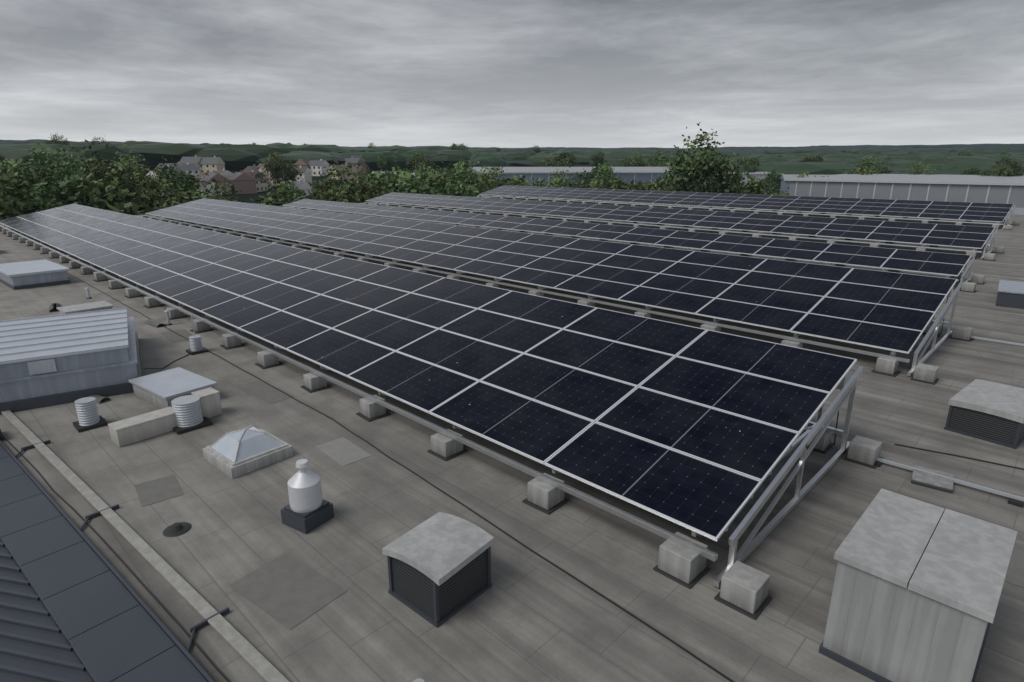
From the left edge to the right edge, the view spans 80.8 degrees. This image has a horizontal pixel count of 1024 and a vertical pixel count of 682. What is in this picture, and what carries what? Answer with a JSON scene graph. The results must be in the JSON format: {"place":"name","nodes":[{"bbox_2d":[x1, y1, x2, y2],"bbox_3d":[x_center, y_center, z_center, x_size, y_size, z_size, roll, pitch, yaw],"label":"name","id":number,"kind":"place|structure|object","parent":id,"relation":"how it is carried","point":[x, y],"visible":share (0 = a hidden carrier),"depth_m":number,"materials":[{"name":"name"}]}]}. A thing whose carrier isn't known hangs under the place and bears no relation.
{"place":"outdoors","nodes":[
{"label":"outdoors","id":0,"kind":"place"},
{"bbox_2d":[139,148,791,203],"bbox_3d":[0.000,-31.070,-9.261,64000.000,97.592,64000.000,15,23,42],"label":"ground","id":1,"kind":"structure","parent":0,"point":[247,197],"depth_m":232.78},
{"bbox_2d":[0,157,52,219],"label":"tree","id":2,"kind":"object","parent":1,"relation":"on","point":[4,195],"visible":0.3,"depth_m":52.53,"materials":[{"name":"green plant"}]},
{"bbox_2d":[0,172,77,219],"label":"tree","id":3,"kind":"object","parent":1,"relation":"on","point":[29,198],"visible":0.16,"depth_m":53.54,"materials":[{"name":"green plant"}]},
{"bbox_2d":[6,156,71,191],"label":"tree","id":4,"kind":"object","parent":1,"relation":"on","point":[45,176],"visible":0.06,"depth_m":70.41,"materials":[{"name":"green plant"}]},
{"bbox_2d":[0,540,92,681],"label":"corrugated roof","id":5,"kind":"structure","parent":1,"relation":"on","point":[35,646],"depth_m":5.71,"materials":[{"name":"grey metal"}]},
{"bbox_2d":[0,149,109,169],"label":"wood","id":6,"kind":"object","parent":1,"relation":"on","point":[14,154],"visible":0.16,"depth_m":270.05,"materials":[{"name":"green plant"}]},
{"bbox_2d":[0,161,122,210],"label":"tree","id":7,"kind":"object","parent":1,"relation":"on","point":[53,184],"visible":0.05,"depth_m":59.49,"materials":[{"name":"green plant"}]},
{"bbox_2d":[15,137,109,184],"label":"tree","id":8,"kind":"object","parent":1,"relation":"on","point":[58,155],"visible":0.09,"depth_m":78.18,"materials":[{"name":"green plant"}]},
{"bbox_2d":[36,173,161,214],"bbox_3d":[-40.696,-8.500,60.572,15.240,16.184,12.292,1,17,3],"label":"tree","id":9,"kind":"object","parent":1,"relation":"on","point":[98,198],"visible":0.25,"depth_m":59.96,"materials":[{"name":"green plant"}]},
{"bbox_2d":[59,144,150,198],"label":"tree","id":10,"kind":"object","parent":1,"relation":"on","point":[95,169],"visible":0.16,"depth_m":67.74,"materials":[{"name":"green plant"}]},
{"bbox_2d":[66,143,154,169],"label":"wood","id":11,"kind":"object","parent":1,"relation":"on","point":[108,152],"visible":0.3,"depth_m":290.59,"materials":[{"name":"green plant"}]},
{"bbox_2d":[99,144,153,187],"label":"tree","id":12,"kind":"object","parent":1,"relation":"on","point":[127,162],"visible":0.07,"depth_m":96.48,"materials":[{"name":"green plant"}]},
{"bbox_2d":[95,156,194,212],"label":"tree","id":13,"kind":"object","parent":1,"relation":"on","point":[155,199],"visible":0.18,"depth_m":66.49,"materials":[{"name":"green plant"}]},
{"bbox_2d":[130,170,191,196],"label":"tree","id":14,"kind":"object","parent":1,"relation":"on","point":[155,187],"visible":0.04,"depth_m":76.54,"materials":[{"name":"green plant"}]},
{"bbox_2d":[150,156,208,195],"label":"tree","id":15,"kind":"object","parent":1,"relation":"on","point":[172,172],"visible":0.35,"depth_m":105.91,"materials":[{"name":"green plant"}]},
{"bbox_2d":[168,163,199,176],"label":"house","id":16,"kind":"structure","parent":1,"relation":"on","point":[193,168],"depth_m":269.13,"materials":[{"name":"grey"}]},
{"bbox_2d":[112,141,278,169],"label":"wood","id":17,"kind":"object","parent":1,"relation":"on","point":[232,159],"visible":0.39,"depth_m":318.45,"materials":[{"name":"green plant"}]},
{"bbox_2d":[198,156,224,171],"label":"house","id":18,"kind":"structure","parent":1,"relation":"on","point":[210,164],"depth_m":296.81,"materials":[{"name":"beige"}]},
{"bbox_2d":[200,171,231,194],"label":"house","id":19,"kind":"structure","parent":1,"relation":"on","point":[216,176],"depth_m":226.78,"materials":[{"name":"grey brick"}]},
{"bbox_2d":[186,172,260,203],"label":"tree","id":20,"kind":"object","parent":1,"relation":"on","point":[217,192],"visible":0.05,"depth_m":76.07,"materials":[{"name":"green plant"}]},
{"bbox_2d":[227,170,256,193],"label":"house","id":21,"kind":"structure","parent":1,"relation":"on","point":[243,182],"depth_m":232.11,"materials":[{"name":"brown brick"}]},
{"bbox_2d":[251,148,303,187],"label":"tree","id":22,"kind":"object","parent":1,"relation":"on","point":[273,166],"visible":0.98,"depth_m":194.54,"materials":[{"name":"green plant"}]},
{"bbox_2d":[231,145,331,156],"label":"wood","id":23,"kind":"object","parent":1,"relation":"on","point":[264,152],"visible":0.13,"depth_m":338.40,"materials":[{"name":"green plant"}]},
{"bbox_2d":[294,166,311,183],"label":"house","id":24,"kind":"structure","parent":1,"relation":"on","point":[306,175],"depth_m":270.85,"materials":[{"name":"grey"}]},
{"bbox_2d":[259,180,351,206],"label":"tree","id":25,"kind":"object","parent":1,"relation":"on","point":[280,194],"visible":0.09,"depth_m":73.11,"materials":[{"name":"green plant"}]},
{"bbox_2d":[276,151,344,165],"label":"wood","id":26,"kind":"object","parent":1,"relation":"on","point":[296,156],"visible":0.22,"depth_m":320.67,"materials":[{"name":"green plant"}]},
{"bbox_2d":[266,143,359,152],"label":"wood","id":27,"kind":"object","parent":1,"relation":"on","point":[336,148],"visible":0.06,"depth_m":365.52,"materials":[{"name":"green plant"}]},
{"bbox_2d":[309,159,329,175],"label":"house","id":28,"kind":"structure","parent":1,"relation":"on","point":[316,167],"depth_m":306.31,"materials":[{"name":"grey"}]},
{"bbox_2d":[307,154,389,202],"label":"tree","id":29,"kind":"object","parent":1,"relation":"on","point":[356,195],"visible":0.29,"depth_m":77.80,"materials":[{"name":"green plant"}]},
{"bbox_2d":[325,150,439,170],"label":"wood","id":30,"kind":"object","parent":1,"relation":"on","point":[403,158],"visible":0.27,"depth_m":347.44,"materials":[{"name":"green plant"}]},
{"bbox_2d":[376,153,397,170],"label":"tree","id":31,"kind":"object","parent":1,"relation":"on","point":[384,161],"visible":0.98,"depth_m":288.75,"materials":[{"name":"green plant"}]},
{"bbox_2d":[347,166,444,194],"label":"tree","id":32,"kind":"object","parent":1,"relation":"on","point":[412,184],"visible":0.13,"depth_m":81.54,"materials":[{"name":"green plant"}]},
{"bbox_2d":[380,169,453,190],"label":"tree","id":33,"kind":"object","parent":1,"relation":"on","point":[434,176],"visible":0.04,"depth_m":98.01,"materials":[{"name":"green plant"}]},
{"bbox_2d":[405,152,428,170],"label":"tree","id":34,"kind":"object","parent":1,"relation":"on","point":[413,161],"visible":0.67,"depth_m":264.00,"materials":[{"name":"green plant"}]},
{"bbox_2d":[343,146,495,152],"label":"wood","id":35,"kind":"object","parent":1,"relation":"on","point":[384,148],"visible":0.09,"depth_m":411.35,"materials":[{"name":"green plant"}]},
{"bbox_2d":[407,149,473,167],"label":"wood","id":36,"kind":"object","parent":1,"relation":"on","point":[439,157],"visible":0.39,"depth_m":348.41,"materials":[{"name":"green plant"}]},
{"bbox_2d":[434,178,479,196],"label":"tree","id":37,"kind":"object","parent":1,"relation":"on","point":[457,189],"visible":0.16,"depth_m":89.05,"materials":[{"name":"green plant"}]},
{"bbox_2d":[449,161,481,187],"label":"tree","id":38,"kind":"object","parent":1,"relation":"on","point":[458,166],"visible":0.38,"depth_m":166.34,"materials":[{"name":"green plant"}]},
{"bbox_2d":[446,164,494,188],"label":"tree","id":39,"kind":"object","parent":1,"relation":"on","point":[463,178],"visible":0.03,"depth_m":104.58,"materials":[{"name":"green plant"}]},
{"bbox_2d":[468,152,506,166],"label":"wood","id":40,"kind":"object","parent":1,"relation":"on","point":[494,160],"visible":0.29,"depth_m":342.11,"materials":[{"name":"green plant"}]},
{"bbox_2d":[465,159,517,195],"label":"tree","id":41,"kind":"object","parent":1,"relation":"on","point":[485,188],"visible":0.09,"depth_m":93.69,"materials":[{"name":"green plant"}]},
{"bbox_2d":[478,150,530,159],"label":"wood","id":42,"kind":"object","parent":1,"relation":"on","point":[516,155],"visible":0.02,"depth_m":366.12,"materials":[{"name":"green plant"}]},
{"bbox_2d":[466,155,612,166],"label":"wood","id":43,"kind":"object","parent":1,"relation":"on","point":[536,161],"visible":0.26,"depth_m":350.64,"materials":[{"name":"green plant"}]},
{"bbox_2d":[530,174,575,187],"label":"tree","id":44,"kind":"object","parent":1,"relation":"on","point":[558,182],"visible":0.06,"depth_m":111.76,"materials":[{"name":"green plant"}]},
{"bbox_2d":[541,155,570,166],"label":"tree","id":45,"kind":"object","parent":1,"relation":"on","point":[547,161],"visible":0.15,"depth_m":211.46,"materials":[{"name":"green plant"}]},
{"bbox_2d":[506,150,632,164],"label":"wood","id":46,"kind":"object","parent":1,"relation":"on","point":[577,152],"visible":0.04,"depth_m":406.21,"materials":[{"name":"green plant"}]},
{"bbox_2d":[468,167,709,187],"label":"neighbour shed","id":47,"kind":"structure","parent":1,"relation":"on","point":[643,174],"depth_m":193.25,"materials":[{"name":"grey"}]},
{"bbox_2d":[572,177,610,188],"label":"bush","id":48,"kind":"object","parent":1,"relation":"on","point":[597,185],"visible":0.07,"depth_m":111.18,"materials":[{"name":"green plant"}]},
{"bbox_2d":[573,161,614,187],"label":"tree","id":49,"kind":"object","parent":1,"relation":"on","point":[592,173],"visible":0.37,"depth_m":185.05,"materials":[{"name":"green plant"}]},
{"bbox_2d":[585,160,619,187],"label":"tree","id":50,"kind":"object","parent":1,"relation":"on","point":[604,175],"visible":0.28,"depth_m":141.32,"materials":[{"name":"green plant"}]},
{"bbox_2d":[589,150,652,166],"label":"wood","id":51,"kind":"object","parent":1,"relation":"on","point":[621,153],"visible":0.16,"depth_m":360.41,"materials":[{"name":"green plant"}]},
{"bbox_2d":[607,176,640,189],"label":"bush","id":52,"kind":"object","parent":1,"relation":"on","point":[617,184],"visible":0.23,"depth_m":123.96,"materials":[{"name":"green plant"}]},
{"bbox_2d":[620,150,646,166],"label":"tree","id":53,"kind":"object","parent":1,"relation":"on","point":[635,163],"visible":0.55,"depth_m":243.04,"materials":[{"name":"green plant"}]},
{"bbox_2d":[629,178,674,190],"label":"bush","id":54,"kind":"object","parent":1,"relation":"on","point":[652,186],"visible":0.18,"depth_m":100.22,"materials":[{"name":"green plant"}]},
{"bbox_2d":[656,122,750,193],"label":"tree","id":55,"kind":"object","parent":1,"relation":"on","point":[692,170],"visible":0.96,"depth_m":103.67,"materials":[{"name":"green plant"}]},
{"bbox_2d":[719,174,767,194],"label":"bush","id":56,"kind":"object","parent":1,"relation":"on","point":[752,189],"visible":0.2,"depth_m":111.24,"materials":[{"name":"green plant"}]},
{"bbox_2d":[765,167,781,190],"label":"tree","id":57,"kind":"object","parent":1,"relation":"on","point":[772,175],"visible":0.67,"depth_m":200.03,"materials":[{"name":"green plant"}]},
{"bbox_2d":[726,162,857,181],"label":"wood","id":58,"kind":"object","parent":1,"relation":"on","point":[815,168],"visible":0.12,"depth_m":279.20,"materials":[{"name":"green plant"}]},
{"bbox_2d":[780,174,825,194],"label":"neighbour shed","id":59,"kind":"structure","parent":1,"relation":"on","point":[785,183],"depth_m":170.91,"materials":[{"name":"grey"}]},
{"bbox_2d":[782,153,859,159],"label":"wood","id":60,"kind":"object","parent":1,"relation":"on","point":[796,156],"visible":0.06,"depth_m":421.81,"materials":[{"name":"green plant"}]},
{"bbox_2d":[789,156,901,163],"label":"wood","id":61,"kind":"object","parent":1,"relation":"on","point":[832,160],"visible":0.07,"depth_m":380.34,"materials":[{"name":"green plant"}]},
{"bbox_2d":[850,153,893,173],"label":"tree","id":62,"kind":"object","parent":1,"relation":"on","point":[880,170],"visible":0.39,"depth_m":186.19,"materials":[{"name":"green plant"}]},
{"bbox_2d":[787,174,1023,207],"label":"neighbour shed","id":63,"kind":"structure","parent":1,"relation":"on","point":[975,188],"depth_m":110.63,"materials":[{"name":"grey"}]},
{"bbox_2d":[874,159,958,168],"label":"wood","id":64,"kind":"object","parent":1,"relation":"on","point":[891,162],"visible":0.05,"depth_m":318.42,"materials":[{"name":"green plant"}]},
{"bbox_2d":[893,163,960,172],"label":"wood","id":65,"kind":"object","parent":1,"relation":"on","point":[943,168],"visible":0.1,"depth_m":290.02,"materials":[{"name":"green plant"}]},
{"bbox_2d":[890,161,1023,173],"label":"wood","id":66,"kind":"object","parent":1,"relation":"on","point":[983,166],"visible":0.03,"depth_m":282.43,"materials":[{"name":"green plant"}]},
{"bbox_2d":[975,157,1023,176],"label":"tree","id":67,"kind":"object","parent":1,"relation":"on","point":[1007,170],"visible":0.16,"depth_m":124.64,"materials":[{"name":"green plant"}]},
{"bbox_2d":[0,0,1023,147],"label":"sky","id":68,"kind":"structure","parent":0,"point":[349,73],"materials":[{"name":"grey"}]},
{"bbox_2d":[1008,208,1023,214],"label":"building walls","id":69,"kind":"structure","parent":0,"point":[1018,211],"depth_m":51.78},
{"bbox_2d":[0,196,1023,681],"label":"roof deck","id":70,"kind":"structure","parent":69,"relation":"on","point":[528,616],"depth_m":7.74,"materials":[{"name":"grey"}]},
{"bbox_2d":[0,259,69,289],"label":"skylight","id":71,"kind":"object","parent":70,"relation":"on","point":[26,274],"visible":1,"depth_m":22.13,"materials":[{"name":"grey paint"}]},
{"bbox_2d":[0,308,141,413],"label":"air handling unit","id":72,"kind":"object","parent":70,"relation":"on","point":[50,360],"visible":1,"depth_m":11.62,"materials":[{"name":"grey paint"}]},
{"bbox_2d":[57,301,113,313],"bbox_3d":[-12.181,-0.793,17.231,0.920,0.416,1.209,15,23,42],"label":"unit box","id":73,"kind":"object","parent":70,"relation":"on","point":[93,306],"visible":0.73,"depth_m":17.05,"materials":[{"name":"grey paint"}]},
{"bbox_2d":[72,397,107,431],"bbox_3d":[-7.296,1.234,10.345,0.420,0.466,0.420,15,23,42],"label":"roof vent","id":74,"kind":"object","parent":70,"relation":"on","point":[89,418],"visible":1,"depth_m":10.26,"materials":[{"name":"silver metal"}]},
{"bbox_2d":[0,440,214,681],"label":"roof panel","id":75,"kind":"object","parent":70,"relation":"on","point":[109,623],"visible":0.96,"depth_m":6.22,"materials":[{"name":"grey metal"}]},
{"bbox_2d":[2,435,229,681],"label":"trim","id":76,"kind":"structure","parent":70,"relation":"on","point":[181,627],"depth_m":6.62,"materials":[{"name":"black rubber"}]},
{"bbox_2d":[108,406,177,446],"bbox_3d":[-6.094,1.416,10.015,0.370,0.306,0.960,13,21,38],"label":"long duct","id":77,"kind":"object","parent":70,"relation":"on","point":[128,431],"visible":0.91,"depth_m":9.86,"materials":[{"name":"grey metal"}]},
{"bbox_2d":[1,410,289,681],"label":"edge cable tray","id":78,"kind":"object","parent":70,"relation":"on","point":[249,653],"visible":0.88,"depth_m":6.65,"materials":[{"name":"grey metal"}]},
{"bbox_2d":[128,367,217,408],"bbox_3d":[-6.526,0.927,11.611,1.530,0.332,0.960,12,20,35],"label":"roof hatch","id":79,"kind":"object","parent":70,"relation":"on","point":[162,389],"visible":0.91,"depth_m":11.43,"materials":[{"name":"grey paint"}]},
{"bbox_2d":[171,395,212,434],"bbox_3d":[-5.584,1.229,10.360,0.560,0.466,0.560,15,23,42],"label":"roof vent","id":80,"kind":"object","parent":70,"relation":"on","point":[187,409],"visible":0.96,"depth_m":10.21,"materials":[{"name":"grey metal"}]},
{"bbox_2d":[186,314,207,354],"bbox_3d":[-7.553,-0.185,14.301,0.380,0.926,0.380,15,23,42],"label":"roof vent","id":81,"kind":"object","parent":70,"relation":"on","point":[196,346],"visible":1,"depth_m":14.29,"materials":[{"name":"grey metal"}]},
{"bbox_2d":[191,387,221,417],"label":"concrete block","id":82,"kind":"structure","parent":70,"relation":"on","point":[210,401],"depth_m":10.69,"materials":[{"name":"concrete"}]},
{"bbox_2d":[203,425,292,478],"bbox_3d":[-4.064,1.563,9.223,0.950,0.476,0.950,14,22,39],"label":"skylight","id":83,"kind":"object","parent":70,"relation":"on","point":[240,452],"visible":1,"depth_m":9.01},
{"bbox_2d":[85,287,424,681],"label":"roof outlets and vent pipes","id":84,"kind":"object","parent":70,"relation":"on","point":[176,529],"visible":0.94,"depth_m":7.44,"materials":[{"name":"grey metal"}]},
{"bbox_2d":[281,459,333,533],"bbox_3d":[-2.598,1.881,7.543,0.461,0.826,0.446,10,19,31],"label":"cowl ventilator","id":85,"kind":"object","parent":70,"relation":"on","point":[308,509],"visible":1,"depth_m":7.42,"materials":[{"name":"metal"}]},
{"bbox_2d":[68,273,734,681],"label":"roof cable","id":86,"kind":"object","parent":70,"relation":"on","point":[490,523],"visible":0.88,"depth_m":7.28,"materials":[{"name":"black rubber"}]},
{"bbox_2d":[0,225,862,587],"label":"panel mounting frame","id":87,"kind":"object","parent":70,"relation":"on","point":[846,385],"visible":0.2,"depth_m":8.08,"materials":[{"name":"metal"}]},
{"bbox_2d":[0,204,856,540],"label":"solar array","id":88,"kind":"object","parent":87,"relation":"on","point":[696,430],"visible":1,"depth_m":10.73,"materials":[{"name":"glass"}]},
{"bbox_2d":[382,512,493,627],"bbox_3d":[-0.759,2.347,6.324,0.808,0.631,0.846,12,21,36],"label":"roof vent","id":89,"kind":"object","parent":70,"relation":"on","point":[439,568],"visible":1,"depth_m":6.12,"materials":[{"name":"metal"}]},
{"bbox_2d":[0,226,882,619],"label":"ballast blocks","id":90,"kind":"structure","parent":70,"relation":"on","point":[744,588],"depth_m":8.97,"materials":[{"name":"concrete"}]},
{"bbox_2d":[144,214,961,375],"bbox_3d":[-8.631,-5.528,31.380,51.870,1.365,4.625,15,23,42],"label":"solar panel frame","id":91,"kind":"object","parent":70,"relation":"on","point":[938,321],"visible":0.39,"depth_m":15.52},
{"bbox_2d":[145,198,956,353],"bbox_3d":[-8.612,-5.794,31.381,51.690,0.994,4.502,15,23,42],"label":"solar array","id":92,"kind":"object","parent":91,"relation":"on","point":[892,311],"visible":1,"depth_m":19.12,"materials":[{"name":"glass"}]},
{"bbox_2d":[142,216,972,384],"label":"ballast blocks","id":93,"kind":"structure","parent":70,"relation":"on","point":[925,373],"depth_m":15.37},
{"bbox_2d":[135,329,1023,629],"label":"roof patches","id":94,"kind":"object","parent":70,"relation":"on","point":[287,589],"visible":0.89,"depth_m":6.63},
{"bbox_2d":[283,206,974,286],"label":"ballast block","id":95,"kind":"structure","parent":70,"relation":"on","point":[968,269],"depth_m":27.42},
{"bbox_2d":[282,199,971,275],"bbox_3d":[-1.956,-7.903,39.296,51.690,0.513,2.249,15,23,42],"label":"solar array","id":96,"kind":"object","parent":95,"relation":"on","point":[950,264],"visible":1,"depth_m":29.04,"materials":[{"name":"glass"}]},
{"bbox_2d":[300,208,984,292],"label":"ballast blocks","id":97,"kind":"structure","parent":70,"relation":"on","point":[970,286],"depth_m":22.94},
{"bbox_2d":[364,201,997,258],"bbox_3d":[4.517,-9.878,46.393,51.870,1.125,3.498,15,23,42],"label":"solar panel frame","id":98,"kind":"object","parent":70,"relation":"on","point":[993,237],"visible":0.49,"depth_m":35.81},
{"bbox_2d":[366,192,994,248],"bbox_3d":[4.536,-10.144,46.394,51.690,0.753,3.375,15,23,42],"label":"solar array","id":99,"kind":"object","parent":98,"relation":"on","point":[965,236],"visible":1,"depth_m":37.46,"materials":[{"name":"glass"}]},
{"bbox_2d":[363,203,1004,260],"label":"ballast blocks","id":100,"kind":"structure","parent":70,"relation":"on","point":[992,255],"depth_m":34.98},
{"bbox_2d":[478,194,1015,228],"bbox_3d":[15.998,-13.801,59.132,51.870,1.365,4.625,15,23,42],"label":"solar panel frame","id":101,"kind":"object","parent":70,"relation":"on","point":[1007,219],"visible":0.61,"depth_m":50.50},
{"bbox_2d":[481,185,1013,221],"bbox_3d":[16.017,-14.067,59.133,51.690,0.994,4.502,15,23,42],"label":"solar array","id":102,"kind":"object","parent":101,"relation":"on","point":[989,212],"visible":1,"depth_m":51.90,"materials":[{"name":"glass"}]},
{"bbox_2d":[477,196,1019,229],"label":"ballast blocks","id":103,"kind":"structure","parent":70,"relation":"on","point":[1007,227],"depth_m":49.10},
{"bbox_2d":[819,488,1017,681],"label":"steel cabinet","id":104,"kind":"object","parent":70,"relation":"on","point":[917,589],"visible":1,"depth_m":5.19,"materials":[{"name":"metal"}]},
{"bbox_2d":[911,465,953,492],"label":"support block","id":105,"kind":"structure","parent":70,"relation":"on","point":[929,480],"depth_m":8.48,"materials":[{"name":"grey paint"}]},
{"bbox_2d":[874,336,1023,507],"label":"conduit runs","id":106,"kind":"object","parent":70,"relation":"on","point":[1016,500],"visible":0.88,"depth_m":8.45,"materials":[{"name":"grey metal"}]},
{"bbox_2d":[894,444,1023,469],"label":"roof cable","id":107,"kind":"object","parent":70,"relation":"on","point":[960,456],"visible":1,"depth_m":9.29,"materials":[{"name":"black rubber"}]},
{"bbox_2d":[944,379,1023,448],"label":"roof vent","id":108,"kind":"object","parent":70,"relation":"on","point":[990,411],"visible":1,"depth_m":9.93,"materials":[{"name":"metal"}]},
{"bbox_2d":[995,280,1023,308],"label":"dark unit","id":109,"kind":"object","parent":70,"relation":"on","point":[1010,294],"visible":1,"depth_m":18.88,"materials":[{"name":"blue paint"}]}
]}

